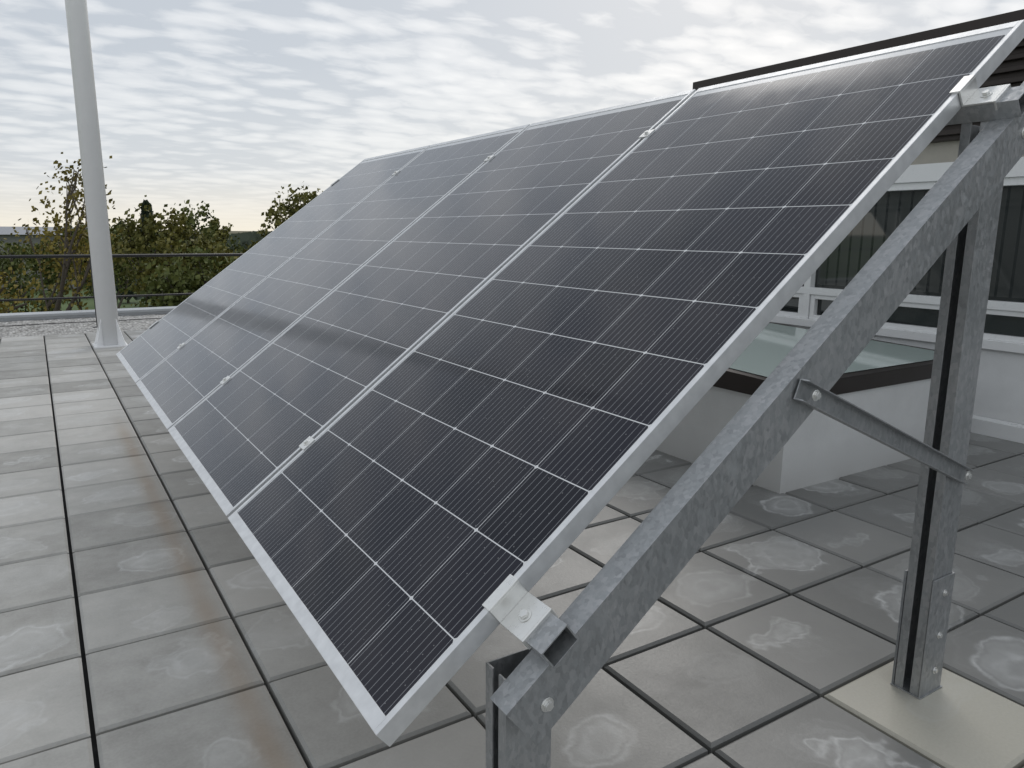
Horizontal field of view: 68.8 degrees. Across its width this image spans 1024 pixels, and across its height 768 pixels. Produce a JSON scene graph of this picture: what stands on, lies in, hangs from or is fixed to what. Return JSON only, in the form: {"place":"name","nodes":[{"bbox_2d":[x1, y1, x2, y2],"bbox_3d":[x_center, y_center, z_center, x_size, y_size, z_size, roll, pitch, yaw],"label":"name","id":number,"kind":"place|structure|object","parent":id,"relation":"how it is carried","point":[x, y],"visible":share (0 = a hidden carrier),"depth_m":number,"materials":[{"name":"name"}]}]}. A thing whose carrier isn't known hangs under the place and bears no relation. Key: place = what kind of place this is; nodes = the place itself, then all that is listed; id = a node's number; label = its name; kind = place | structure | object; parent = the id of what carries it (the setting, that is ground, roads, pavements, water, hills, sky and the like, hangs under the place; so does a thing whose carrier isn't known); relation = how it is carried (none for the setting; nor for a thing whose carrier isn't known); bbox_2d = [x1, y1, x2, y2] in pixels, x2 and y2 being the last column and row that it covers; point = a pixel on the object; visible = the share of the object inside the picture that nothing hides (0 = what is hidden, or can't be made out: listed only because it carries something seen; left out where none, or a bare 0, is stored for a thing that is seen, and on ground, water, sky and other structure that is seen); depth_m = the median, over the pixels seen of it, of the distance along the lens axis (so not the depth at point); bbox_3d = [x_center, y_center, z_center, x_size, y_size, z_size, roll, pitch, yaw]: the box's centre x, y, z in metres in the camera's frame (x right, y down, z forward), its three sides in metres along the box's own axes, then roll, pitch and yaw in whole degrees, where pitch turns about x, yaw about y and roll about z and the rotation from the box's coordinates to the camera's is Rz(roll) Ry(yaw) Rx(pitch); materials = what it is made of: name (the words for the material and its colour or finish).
{"place":"outdoors","nodes":[
{"label":"outdoors","id":0,"kind":"place"},
{"bbox_2d":[0,226,87,289],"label":"building","id":1,"kind":"structure","parent":0,"point":[5,232],"depth_m":133.92,"materials":[{"name":"grey"}]},
{"bbox_2d":[0,314,166,338],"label":"roof gravel","id":2,"kind":"structure","parent":0,"point":[86,326],"depth_m":10.35,"materials":[{"name":"grey gravel"}]},
{"bbox_2d":[0,306,176,320],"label":"parapet wall","id":3,"kind":"structure","parent":0,"point":[71,314],"depth_m":11.29,"materials":[{"name":"grey metal"}]},
{"bbox_2d":[0,234,230,312],"bbox_3d":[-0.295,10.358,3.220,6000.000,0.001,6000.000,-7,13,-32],"label":"ground","id":4,"kind":"structure","parent":0,"point":[90,305],"depth_m":111.95,"materials":[{"name":"green plant"}]},
{"bbox_2d":[0,238,68,310],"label":"tree","id":5,"kind":"object","parent":4,"relation":"on","point":[46,280],"visible":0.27,"depth_m":68.29,"materials":[{"name":"green plant"}]},
{"bbox_2d":[0,241,70,312],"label":"tree","id":6,"kind":"object","parent":4,"relation":"on","point":[5,263],"visible":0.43,"depth_m":28.39,"materials":[{"name":"green plant"}]},
{"bbox_2d":[0,152,122,312],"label":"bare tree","id":7,"kind":"object","parent":4,"relation":"on","point":[78,282],"visible":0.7,"depth_m":20.28,"materials":[{"name":"green plant"}]},
{"bbox_2d":[42,224,155,308],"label":"tree","id":8,"kind":"object","parent":4,"relation":"on","point":[121,281],"visible":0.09,"depth_m":54.85,"materials":[{"name":"green plant"}]},
{"bbox_2d":[83,263,132,288],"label":"tree","id":9,"kind":"object","parent":4,"relation":"on","point":[116,270],"visible":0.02,"depth_m":84.76,"materials":[{"name":"green plant"}]},
{"bbox_2d":[115,221,137,302],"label":"tree","id":10,"kind":"object","parent":4,"relation":"on","point":[128,293],"visible":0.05,"depth_m":111.85,"materials":[{"name":"green plant"}]},
{"bbox_2d":[137,200,157,300],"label":"conifer","id":11,"kind":"object","parent":4,"relation":"on","point":[143,212],"visible":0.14,"depth_m":105.92,"materials":[{"name":"green plant"}]},
{"bbox_2d":[110,195,239,306],"bbox_3d":[-10.885,-0.267,25.356,4.470,11.929,5.197,-7,13,-32],"label":"tree","id":12,"kind":"object","parent":4,"relation":"on","point":[144,237],"visible":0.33,"depth_m":23.76,"materials":[{"name":"green plant"}]},
{"bbox_2d":[136,239,245,307],"bbox_3d":[-8.249,1.234,21.471,4.155,10.571,4.496,-4,12,-19],"label":"tree","id":13,"kind":"object","parent":4,"relation":"on","point":[184,284],"visible":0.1,"depth_m":20.00,"materials":[{"name":"green plant"}]},
{"bbox_2d":[146,199,242,306],"bbox_3d":[-10.955,-0.759,27.955,4.314,11.908,5.908,-7,13,-32],"label":"tree","id":14,"kind":"object","parent":4,"relation":"on","point":[191,220],"visible":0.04,"depth_m":26.23,"materials":[{"name":"green plant"}]},
{"bbox_2d":[135,231,269,279],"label":"treeline","id":15,"kind":"object","parent":4,"relation":"on","point":[246,238],"visible":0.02,"depth_m":177.92,"materials":[{"name":"green plant"}]},
{"bbox_2d":[195,212,233,251],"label":"tree","id":16,"kind":"object","parent":4,"relation":"on","point":[223,231],"visible":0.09,"depth_m":67.94,"materials":[{"name":"green plant"}]},
{"bbox_2d":[241,181,316,252],"bbox_3d":[-8.041,-0.782,26.614,5.456,12.506,6.306,-7,13,-32],"label":"tree","id":17,"kind":"object","parent":4,"relation":"on","point":[293,208],"visible":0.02,"depth_m":25.29,"materials":[{"name":"green plant"}]},
{"bbox_2d":[291,186,322,208],"bbox_3d":[-7.045,-1.890,30.305,5.250,13.239,5.640,-7,13,-32],"label":"tree","id":18,"kind":"object","parent":4,"relation":"on","point":[313,192],"depth_m":28.78,"materials":[{"name":"green plant"}]},
{"bbox_2d":[0,253,243,327],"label":"roof railing","id":19,"kind":"object","parent":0,"point":[115,255],"visible":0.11,"depth_m":10.15,"materials":[{"name":"grey metal"}]},
{"bbox_2d":[43,335,307,767],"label":"roof slab","id":20,"kind":"structure","parent":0,"point":[90,715],"depth_m":2.63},
{"bbox_2d":[0,318,159,326],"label":"trim","id":21,"kind":"structure","parent":20,"relation":"on","point":[75,322],"depth_m":10.54,"materials":[{"name":"black metal"}]},
{"bbox_2d":[65,0,127,347],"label":"flag pole","id":22,"kind":"object","parent":20,"relation":"on","point":[108,334],"visible":1,"depth_m":8.10,"materials":[{"name":"white metal"}]},
{"bbox_2d":[116,20,1023,767],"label":"solar array","id":23,"kind":"object","parent":20,"relation":"on","point":[422,412],"visible":1,"depth_m":1.94,"materials":[{"name":"black glass"}]},
{"bbox_2d":[656,322,933,493],"bbox_3d":[1.411,-0.055,5.293,1.784,0.694,2.644,-7,13,-32],"label":"skylight","id":24,"kind":"object","parent":20,"relation":"on","point":[889,382],"visible":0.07,"depth_m":4.15,"materials":[{"name":"white metal"}]},
{"bbox_2d":[693,9,1023,443],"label":"building","id":25,"kind":"structure","parent":20,"relation":"on","point":[998,410],"depth_m":5.05,"materials":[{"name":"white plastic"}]},
{"bbox_2d":[0,330,1023,767],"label":"paved terrace floor","id":26,"kind":"structure","parent":0,"point":[764,632],"depth_m":2.48,"materials":[{"name":"grey concrete"}]},
{"bbox_2d":[0,0,1023,233],"label":"sky","id":27,"kind":"structure","parent":0,"point":[225,105],"materials":[{"name":"white"}]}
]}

